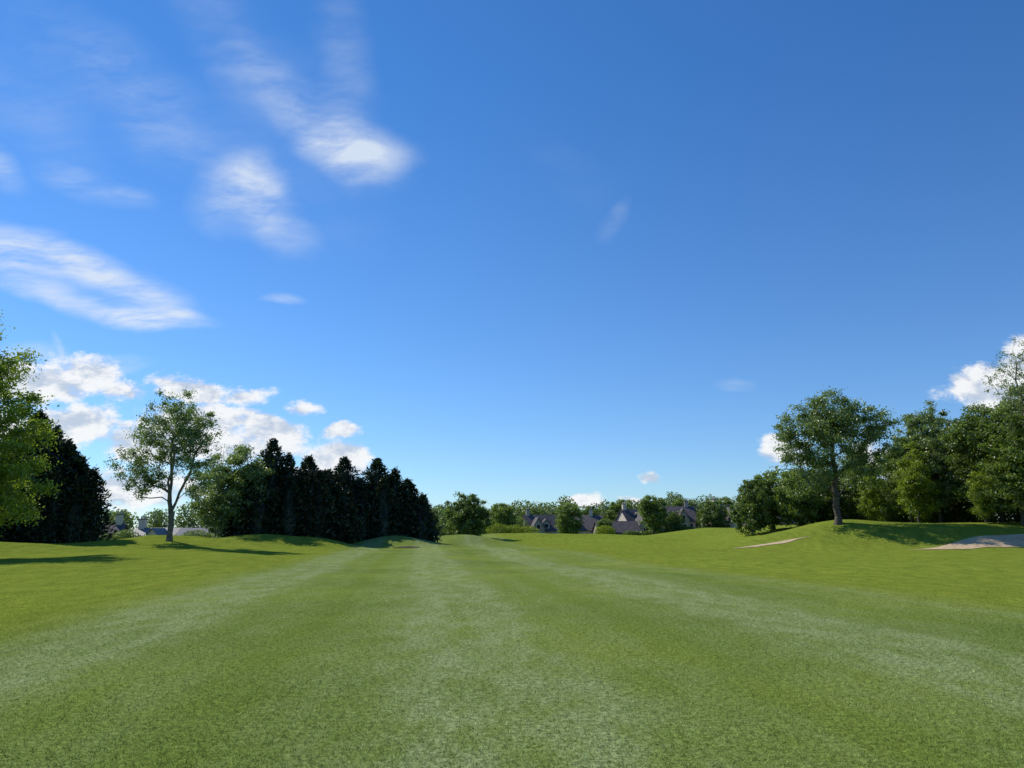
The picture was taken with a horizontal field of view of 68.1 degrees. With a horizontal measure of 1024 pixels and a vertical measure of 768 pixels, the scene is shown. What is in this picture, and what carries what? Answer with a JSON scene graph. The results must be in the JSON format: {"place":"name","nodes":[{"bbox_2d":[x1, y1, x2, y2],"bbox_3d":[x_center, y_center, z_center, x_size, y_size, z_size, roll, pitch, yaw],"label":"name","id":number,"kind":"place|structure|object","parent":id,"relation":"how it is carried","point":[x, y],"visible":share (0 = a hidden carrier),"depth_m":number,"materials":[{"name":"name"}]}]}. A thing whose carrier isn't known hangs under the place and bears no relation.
{"place":"outdoors","nodes":[
{"label":"outdoors","id":0,"kind":"place"},
{"bbox_2d":[0,519,1023,767],"bbox_3d":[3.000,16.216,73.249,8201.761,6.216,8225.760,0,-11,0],"label":"ground","id":1,"kind":"structure","parent":0,"point":[852,553],"depth_m":11.62,"materials":[{"name":"green plant"}]},
{"bbox_2d":[0,310,68,535],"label":"lime tree","id":2,"kind":"object","parent":1,"relation":"on","point":[17,438],"visible":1,"depth_m":42.33,"materials":[{"name":"green plant"}]},
{"bbox_2d":[0,409,73,542],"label":"cypress tree","id":3,"kind":"object","parent":1,"relation":"on","point":[42,414],"visible":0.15,"depth_m":60.28,"materials":[{"name":"green plant"}]},
{"bbox_2d":[0,438,120,542],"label":"cypress tree","id":4,"kind":"object","parent":1,"relation":"on","point":[76,507],"visible":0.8,"depth_m":59.40,"materials":[{"name":"green plant"}]},
{"bbox_2d":[100,530,225,540],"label":"hedge","id":5,"kind":"object","parent":1,"relation":"on","point":[132,534],"visible":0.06,"depth_m":97.72,"materials":[{"name":"green plant"}]},
{"bbox_2d":[103,388,229,540],"bbox_3d":[-27.224,6.333,59.931,9.316,12.538,6.431,0,-11,0],"label":"ash tree","id":6,"kind":"object","parent":1,"relation":"on","point":[184,435],"visible":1,"depth_m":59.67,"materials":[{"name":"green plant"}]},
{"bbox_2d":[183,444,277,537],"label":"maple tree","id":7,"kind":"object","parent":1,"relation":"on","point":[218,511],"visible":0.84,"depth_m":74.97,"materials":[{"name":"green plant"}]},
{"bbox_2d":[220,438,313,536],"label":"cypress tree","id":8,"kind":"object","parent":1,"relation":"on","point":[283,483],"visible":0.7,"depth_m":75.90,"materials":[{"name":"green plant"}]},
{"bbox_2d":[274,454,348,539],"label":"cypress tree","id":9,"kind":"object","parent":1,"relation":"on","point":[314,481],"visible":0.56,"depth_m":77.74,"materials":[{"name":"green plant"}]},
{"bbox_2d":[327,455,376,538],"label":"cypress tree","id":10,"kind":"object","parent":1,"relation":"on","point":[342,476],"visible":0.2,"depth_m":84.91,"materials":[{"name":"green plant"}]},
{"bbox_2d":[350,458,418,539],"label":"cypress tree","id":11,"kind":"object","parent":1,"relation":"on","point":[388,487],"visible":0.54,"depth_m":84.42,"materials":[{"name":"green plant"}]},
{"bbox_2d":[393,546,418,547],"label":"sand bunker","id":12,"kind":"object","parent":1,"relation":"on","point":[406,547],"visible":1,"depth_m":76.12},
{"bbox_2d":[376,478,447,542],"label":"cypress tree","id":13,"kind":"object","parent":1,"relation":"on","point":[425,522],"visible":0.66,"depth_m":85.39,"materials":[{"name":"green plant"}]},
{"bbox_2d":[440,511,465,534],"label":"hawthorn tree","id":14,"kind":"object","parent":1,"relation":"on","point":[445,530],"visible":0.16,"depth_m":166.00,"materials":[{"name":"green plant"}]},
{"bbox_2d":[441,491,492,535],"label":"oak tree","id":15,"kind":"object","parent":1,"relation":"on","point":[468,519],"visible":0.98,"depth_m":111.50,"materials":[{"name":"green plant"}]},
{"bbox_2d":[436,518,530,535],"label":"hedge","id":16,"kind":"object","parent":1,"relation":"on","point":[522,522],"visible":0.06,"depth_m":174.14,"materials":[{"name":"green plant"}]},
{"bbox_2d":[489,503,517,531],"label":"hawthorn tree","id":17,"kind":"object","parent":1,"relation":"on","point":[504,516],"visible":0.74,"depth_m":170.89,"materials":[{"name":"green plant"}]},
{"bbox_2d":[485,523,539,533],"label":"gorse bush","id":18,"kind":"object","parent":1,"relation":"on","point":[502,529],"visible":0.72,"depth_m":135.98,"materials":[{"name":"green plant"}]},
{"bbox_2d":[517,507,544,524],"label":"hawthorn tree","id":19,"kind":"object","parent":1,"relation":"on","point":[534,511],"visible":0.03,"depth_m":203.20,"materials":[{"name":"green plant"}]},
{"bbox_2d":[531,517,546,531],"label":"wing roof","id":20,"kind":"structure","parent":1,"relation":"on","point":[534,521],"depth_m":187.13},
{"bbox_2d":[100,492,1020,535],"bbox_3d":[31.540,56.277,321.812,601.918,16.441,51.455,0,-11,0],"label":"distant woodland","id":21,"kind":"object","parent":1,"relation":"on","point":[159,518],"visible":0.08,"depth_m":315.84,"materials":[{"name":"green plant"}]},
{"bbox_2d":[554,502,585,533],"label":"hawthorn tree","id":22,"kind":"object","parent":1,"relation":"on","point":[567,523],"visible":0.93,"depth_m":173.63,"materials":[{"name":"green plant"}]},
{"bbox_2d":[577,531,590,533],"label":"walls","id":23,"kind":"structure","parent":1,"relation":"on","point":[584,532],"depth_m":190.33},
{"bbox_2d":[575,515,602,530],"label":"roof","id":24,"kind":"structure","parent":23,"relation":"on","point":[587,525],"depth_m":192.93,"materials":[{"name":"tile"}]},
{"bbox_2d":[579,505,601,514],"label":"hawthorn tree","id":25,"kind":"object","parent":1,"relation":"on","point":[595,512],"visible":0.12,"depth_m":210.96,"materials":[{"name":"green plant"}]},
{"bbox_2d":[595,518,613,533],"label":"hawthorn tree","id":26,"kind":"object","parent":1,"relation":"on","point":[604,522],"visible":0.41,"depth_m":176.30,"materials":[{"name":"green plant"}]},
{"bbox_2d":[594,525,615,533],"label":"gorse bush","id":27,"kind":"object","parent":1,"relation":"on","point":[602,529],"visible":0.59,"depth_m":138.12,"materials":[{"name":"green plant"}]},
{"bbox_2d":[605,499,634,520],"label":"hawthorn tree","id":28,"kind":"object","parent":1,"relation":"on","point":[614,512],"visible":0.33,"depth_m":210.10,"materials":[{"name":"green plant"}]},
{"bbox_2d":[635,512,642,525],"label":"house","id":29,"kind":"structure","parent":1,"relation":"on","point":[638,517],"depth_m":188.51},
{"bbox_2d":[549,523,730,534],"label":"hedge","id":30,"kind":"object","parent":1,"relation":"on","point":[633,532],"visible":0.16,"depth_m":179.59,"materials":[{"name":"green plant"}]},
{"bbox_2d":[636,495,671,533],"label":"hawthorn tree","id":31,"kind":"object","parent":1,"relation":"on","point":[652,513],"visible":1,"depth_m":178.00,"materials":[{"name":"green plant"}]},
{"bbox_2d":[664,510,686,530],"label":"hawthorn tree","id":32,"kind":"object","parent":1,"relation":"on","point":[675,519],"visible":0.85,"depth_m":180.09,"materials":[{"name":"green plant"}]},
{"bbox_2d":[671,497,698,523],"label":"hawthorn tree","id":33,"kind":"object","parent":1,"relation":"on","point":[678,500],"visible":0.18,"depth_m":213.10,"materials":[{"name":"green plant"}]},
{"bbox_2d":[695,500,728,527],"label":"hawthorn tree","id":34,"kind":"object","parent":1,"relation":"on","point":[713,516],"visible":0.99,"depth_m":180.20,"materials":[{"name":"green plant"}]},
{"bbox_2d":[709,496,734,504],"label":"hawthorn tree","id":35,"kind":"object","parent":1,"relation":"on","point":[726,501],"visible":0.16,"depth_m":208.66,"materials":[{"name":"green plant"}]},
{"bbox_2d":[726,476,775,535],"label":"hawthorn tree","id":36,"kind":"object","parent":1,"relation":"on","point":[751,505],"visible":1,"depth_m":87.92,"materials":[{"name":"green plant"}]},
{"bbox_2d":[752,470,791,529],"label":"hawthorn tree","id":37,"kind":"object","parent":1,"relation":"on","point":[771,477],"visible":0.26,"depth_m":90.94,"materials":[{"name":"green plant"}]},
{"bbox_2d":[739,535,814,547],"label":"sand bunker","id":38,"kind":"object","parent":1,"relation":"on","point":[785,541],"visible":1,"depth_m":72.54},
{"bbox_2d":[771,467,827,527],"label":"hawthorn tree","id":39,"kind":"object","parent":1,"relation":"on","point":[795,509],"visible":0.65,"depth_m":86.06,"materials":[{"name":"green plant"}]},
{"bbox_2d":[793,470,847,526],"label":"hawthorn tree","id":40,"kind":"object","parent":1,"relation":"on","point":[825,512],"visible":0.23,"depth_m":91.41,"materials":[{"name":"green plant"}]},
{"bbox_2d":[811,452,844,516],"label":"woodland tree","id":41,"kind":"object","parent":1,"relation":"on","point":[838,464],"visible":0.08,"depth_m":96.79,"materials":[{"name":"green plant"}]},
{"bbox_2d":[768,385,911,524],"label":"oak tree","id":42,"kind":"object","parent":1,"relation":"on","point":[828,431],"visible":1,"depth_m":74.86,"materials":[{"name":"green plant"}]},
{"bbox_2d":[839,455,879,518],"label":"woodland tree","id":43,"kind":"object","parent":1,"relation":"on","point":[846,492],"visible":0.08,"depth_m":95.30,"materials":[{"name":"green plant"}]},
{"bbox_2d":[835,444,886,519],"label":"woodland tree","id":44,"kind":"object","parent":1,"relation":"on","point":[852,499],"visible":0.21,"depth_m":91.29,"materials":[{"name":"green plant"}]},
{"bbox_2d":[855,465,888,520],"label":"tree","id":45,"kind":"object","parent":1,"relation":"on","point":[867,497],"visible":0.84,"depth_m":82.78,"materials":[{"name":"green plant"}]},
{"bbox_2d":[882,448,916,522],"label":"woodland tree","id":46,"kind":"object","parent":1,"relation":"on","point":[900,509],"visible":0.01,"depth_m":88.22,"materials":[{"name":"green plant"}]},
{"bbox_2d":[874,427,936,522],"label":"woodland tree","id":47,"kind":"object","parent":1,"relation":"on","point":[891,465],"visible":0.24,"depth_m":81.99,"materials":[{"name":"green plant"}]},
{"bbox_2d":[794,494,1020,524],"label":"undergrowth","id":48,"kind":"object","parent":1,"relation":"on","point":[967,515],"visible":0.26,"depth_m":84.69,"materials":[{"name":"green plant"}]},
{"bbox_2d":[879,458,938,520],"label":"woodland tree","id":49,"kind":"object","parent":1,"relation":"on","point":[885,474],"visible":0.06,"depth_m":85.40,"materials":[{"name":"green plant"}]},
{"bbox_2d":[892,441,948,522],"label":"tree","id":50,"kind":"object","parent":1,"relation":"on","point":[908,490],"visible":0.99,"depth_m":77.85,"materials":[{"name":"green plant"}]},
{"bbox_2d":[897,400,965,522],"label":"woodland tree","id":51,"kind":"object","parent":1,"relation":"on","point":[930,446],"visible":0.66,"depth_m":79.64,"materials":[{"name":"green plant"}]},
{"bbox_2d":[918,416,977,520],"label":"woodland tree","id":52,"kind":"object","parent":1,"relation":"on","point":[954,506],"visible":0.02,"depth_m":83.50,"materials":[{"name":"green plant"}]},
{"bbox_2d":[916,534,1023,549],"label":"sand bunker","id":53,"kind":"object","parent":1,"relation":"on","point":[1014,540],"visible":1,"depth_m":64.93},
{"bbox_2d":[936,405,1006,521],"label":"woodland tree","id":54,"kind":"object","parent":1,"relation":"on","point":[961,439],"visible":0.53,"depth_m":75.62,"materials":[{"name":"green plant"}]},
{"bbox_2d":[942,401,1007,521],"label":"woodland tree","id":55,"kind":"object","parent":1,"relation":"on","point":[977,407],"visible":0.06,"depth_m":79.06,"materials":[{"name":"green plant"}]},
{"bbox_2d":[965,466,997,522],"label":"tree","id":56,"kind":"object","parent":1,"relation":"on","point":[983,509],"visible":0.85,"depth_m":72.37,"materials":[{"name":"green plant"}]},
{"bbox_2d":[949,399,1021,522],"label":"woodland tree","id":57,"kind":"object","parent":1,"relation":"on","point":[1002,515],"visible":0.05,"depth_m":75.70,"materials":[{"name":"green plant"}]},
{"bbox_2d":[972,403,1023,524],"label":"woodland tree","id":58,"kind":"object","parent":1,"relation":"on","point":[1010,462],"visible":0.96,"depth_m":70.93,"materials":[{"name":"green plant"}]},
{"bbox_2d":[981,336,1023,439],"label":"ash tree","id":59,"kind":"object","parent":1,"relation":"on","point":[1009,396],"visible":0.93,"depth_m":72.03,"materials":[{"name":"green plant"}]},
{"bbox_2d":[984,400,1023,503],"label":"woodland tree","id":60,"kind":"object","parent":1,"relation":"on","point":[997,443],"visible":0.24,"depth_m":71.56,"materials":[{"name":"green plant"}]},
{"bbox_2d":[994,386,1023,504],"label":"woodland tree","id":61,"kind":"object","parent":1,"relation":"on","point":[1011,405],"visible":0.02,"depth_m":75.03,"materials":[{"name":"green plant"}]},
{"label":"walls","id":62,"kind":"object","parent":1,"relation":"on","visible":0},
{"bbox_2d":[521,515,558,530],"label":"roof","id":63,"kind":"structure","parent":62,"relation":"on","point":[549,518],"depth_m":191.62,"materials":[{"name":"tile"}]},
{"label":"walls","id":64,"kind":"object","parent":1,"relation":"on","visible":0},
{"bbox_2d":[591,521,640,532],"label":"roof","id":65,"kind":"structure","parent":64,"relation":"on","point":[622,526],"depth_m":185.10,"materials":[{"name":"tile"}]},
{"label":"walls","id":66,"kind":"object","parent":1,"relation":"on","visible":0},
{"bbox_2d":[663,506,696,521],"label":"roof","id":67,"kind":"structure","parent":66,"relation":"on","point":[690,512],"depth_m":196.05,"materials":[{"name":"stone"}]},
{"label":"walls","id":68,"kind":"object","parent":1,"relation":"on","visible":0},
{"bbox_2d":[104,523,128,536],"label":"roof","id":69,"kind":"structure","parent":68,"relation":"on","point":[123,526],"depth_m":113.91,"materials":[{"name":"tile"}]},
{"bbox_2d":[115,515,123,524],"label":"chimney","id":70,"kind":"object","parent":69,"relation":"on","point":[118,519],"visible":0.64,"depth_m":114.60,"materials":[{"name":"stone"}]},
{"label":"walls","id":71,"kind":"object","parent":1,"relation":"on","visible":0},
{"bbox_2d":[128,528,179,536],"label":"roof","id":72,"kind":"structure","parent":71,"relation":"on","point":[141,532],"depth_m":116.19,"materials":[{"name":"stone"}]},
{"bbox_2d":[138,519,146,528],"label":"chimney","id":73,"kind":"object","parent":72,"relation":"on","point":[142,523],"visible":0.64,"depth_m":117.14,"materials":[{"name":"stone"}]},
{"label":"walls","id":74,"kind":"object","parent":1,"relation":"on","visible":0},
{"bbox_2d":[176,528,217,536],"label":"roof","id":75,"kind":"structure","parent":74,"relation":"on","point":[181,531],"depth_m":114.95,"materials":[{"name":"stone"}]},
{"bbox_2d":[0,0,1023,528],"label":"sky","id":76,"kind":"structure","parent":0,"point":[588,252],"materials":[{"name":"blue"}]},
{"bbox_2d":[534,518,544,529],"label":"wing gable","id":77,"kind":"structure","parent":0,"point":[539,522],"depth_m":186.21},
{"bbox_2d":[681,509,689,519],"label":"wing gable","id":78,"kind":"structure","parent":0,"point":[684,513],"depth_m":190.73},
{"bbox_2d":[727,522,743,527],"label":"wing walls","id":79,"kind":"structure","parent":0,"point":[732,524],"depth_m":180.06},
{"bbox_2d":[725,507,736,521],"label":"wing roof","id":80,"kind":"structure","parent":79,"relation":"on","point":[728,518],"depth_m":181.64,"materials":[{"name":"grey"}]},
{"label":"gable walls","id":81,"kind":"object","parent":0,"visible":0},
{"bbox_2d":[145,528,166,535],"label":"dormer roof","id":82,"kind":"structure","parent":81,"relation":"on","point":[160,531],"depth_m":113.72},
{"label":"walls","id":83,"kind":"object","parent":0,"visible":0},
{"bbox_2d":[616,512,626,520],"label":"gable walls","id":84,"kind":"structure","parent":83,"relation":"on","point":[621,517],"depth_m":191.82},
{"bbox_2d":[615,509,638,520],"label":"roof","id":85,"kind":"structure","parent":84,"relation":"on","point":[629,514],"depth_m":191.11,"materials":[{"name":"stone"}]}
]}

